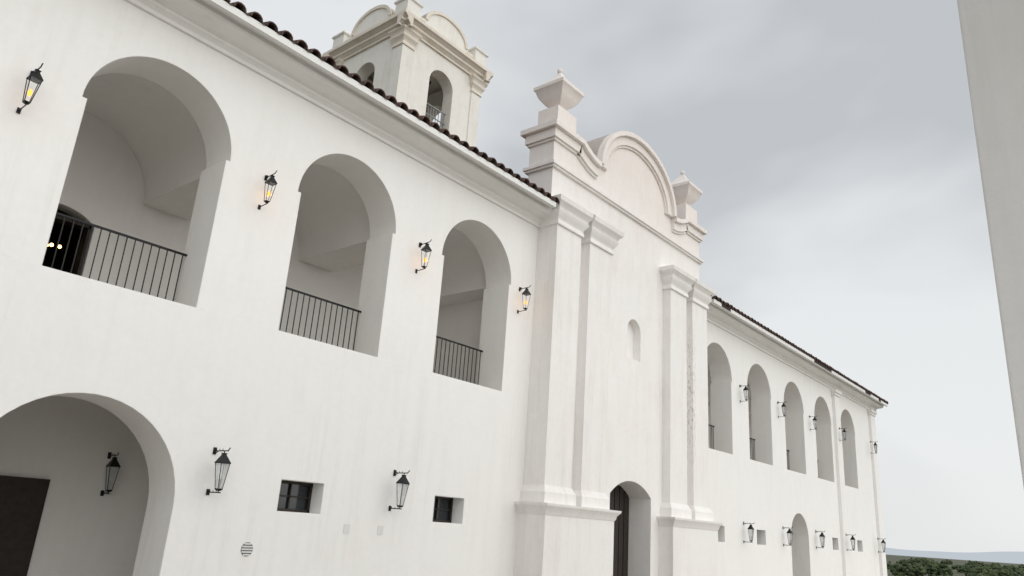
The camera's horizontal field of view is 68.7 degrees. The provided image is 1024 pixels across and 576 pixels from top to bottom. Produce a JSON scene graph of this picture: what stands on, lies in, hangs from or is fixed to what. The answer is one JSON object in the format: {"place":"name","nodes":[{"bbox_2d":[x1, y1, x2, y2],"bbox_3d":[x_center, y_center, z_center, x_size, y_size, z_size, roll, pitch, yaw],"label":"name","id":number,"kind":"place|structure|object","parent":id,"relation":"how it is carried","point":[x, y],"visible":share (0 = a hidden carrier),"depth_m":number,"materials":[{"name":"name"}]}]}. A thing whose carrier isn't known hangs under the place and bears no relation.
{"place":"outdoors","nodes":[
{"label":"outdoors","id":0,"kind":"place"},
{"bbox_2d":[27,89,526,303],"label":"wall lanterns","id":1,"kind":"object","parent":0,"point":[29,93],"visible":1,"depth_m":9.97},
{"bbox_2d":[230,0,1023,551],"label":"sky","id":2,"kind":"structure","parent":0,"point":[830,146],"materials":[{"name":"grey"}]},
{"bbox_2d":[722,304,880,401],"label":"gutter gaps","id":3,"kind":"object","parent":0,"point":[815,361],"visible":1,"depth_m":32.67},
{"bbox_2d":[885,547,1023,563],"bbox_3d":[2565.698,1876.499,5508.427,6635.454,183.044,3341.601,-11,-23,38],"label":"mountains","id":4,"kind":"structure","parent":0,"point":[1010,557],"depth_m":6237.38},
{"bbox_2d":[886,555,1023,575],"bbox_3d":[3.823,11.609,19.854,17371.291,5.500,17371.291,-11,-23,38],"label":"ground","id":5,"kind":"structure","parent":0,"point":[893,559],"depth_m":1586.61,"materials":[{"name":"green plant"}]},
{"bbox_2d":[957,0,1023,486],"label":"building","id":6,"kind":"structure","parent":5,"relation":"on","point":[992,32],"depth_m":2.77,"materials":[{"name":"white paint"}]},
{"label":"pavement","id":7,"kind":"structure","parent":0,"visible":0},
{"bbox_2d":[0,215,92,575],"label":"wood doors","id":8,"kind":"structure","parent":7,"relation":"on","point":[22,501],"depth_m":12.16,"materials":[{"name":"black wood"}]},
{"bbox_2d":[0,0,886,575],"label":"facade wings","id":9,"kind":"object","parent":7,"relation":"on","point":[196,370],"visible":0.79,"depth_m":12.99},
{"bbox_2d":[42,209,82,273],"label":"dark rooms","id":10,"kind":"object","parent":9,"relation":"attached to","point":[61,251],"visible":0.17,"depth_m":17.18,"materials":[{"name":"black"}]},
{"bbox_2d":[241,542,252,554],"bbox_3d":[-4.131,4.073,11.672,0.006,0.210,0.210,-11,-23,38],"label":"vent","id":11,"kind":"object","parent":9,"relation":"attached to","point":[247,548],"visible":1,"depth_m":11.67,"materials":[{"name":"grey metal"}]},
{"bbox_2d":[241,524,383,555],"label":"wall fittings","id":12,"kind":"object","parent":9,"relation":"attached to","point":[346,528],"depth_m":13.13,"materials":[{"name":"white"}]},
{"bbox_2d":[0,73,752,575],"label":"interiors","id":13,"kind":"object","parent":9,"relation":"on","point":[136,163],"visible":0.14,"depth_m":14.21,"materials":[{"name":"white paint"}]},
{"bbox_2d":[125,0,883,410],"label":"cornice","id":14,"kind":"structure","parent":9,"relation":"attached to","point":[231,38],"depth_m":14.69,"materials":[{"name":"white paint"}]},
{"bbox_2d":[277,480,757,543],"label":"window frames","id":15,"kind":"structure","parent":9,"relation":"attached to","point":[308,498],"depth_m":13.03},
{"bbox_2d":[277,483,449,519],"bbox_3d":[6.206,7.929,24.283,0.020,0.500,32.600,-11,-23,38],"label":"window glass","id":16,"kind":"object","parent":15,"relation":"in","point":[299,503],"visible":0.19,"depth_m":12.95,"materials":[{"name":"black glass"}]},
{"bbox_2d":[224,0,887,403],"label":"roof tiles","id":17,"kind":"object","parent":9,"relation":"on","point":[286,34],"visible":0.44,"depth_m":15.34,"materials":[{"name":"ceramic"}]},
{"bbox_2d":[332,0,488,146],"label":"bell tower","id":18,"kind":"structure","parent":17,"relation":"on","point":[402,73],"depth_m":30.63,"materials":[{"name":"white paint"}]},
{"bbox_2d":[322,4,493,97],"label":"cornice","id":19,"kind":"structure","parent":18,"relation":"attached to","point":[407,28],"depth_m":30.48,"materials":[{"name":"white paint"}]},
{"bbox_2d":[426,103,445,127],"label":"tower rails","id":20,"kind":"object","parent":18,"relation":"attached to","point":[433,107],"visible":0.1,"depth_m":30.30,"materials":[{"name":"grey metal"}]},
{"bbox_2d":[205,0,887,406],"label":"roof edge","id":21,"kind":"object","parent":17,"relation":"attached to","point":[309,58],"visible":1,"depth_m":14.74,"materials":[{"name":"white paint"}]},
{"bbox_2d":[513,69,722,575],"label":"portal","id":22,"kind":"object","parent":7,"relation":"on","point":[618,387],"visible":1,"depth_m":20.32,"materials":[{"name":"paint"}]},
{"bbox_2d":[610,485,628,575],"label":"portal door","id":23,"kind":"structure","parent":22,"relation":"in","point":[619,498],"depth_m":20.46,"materials":[{"name":"black wood"}]},
{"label":"gallery floor","id":24,"kind":"structure","parent":7,"relation":"on","visible":0},
{"bbox_2d":[42,212,818,477],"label":"railings","id":25,"kind":"object","parent":24,"relation":"on","point":[110,231],"visible":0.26,"depth_m":12.24,"materials":[{"name":"black metal"}]}
]}

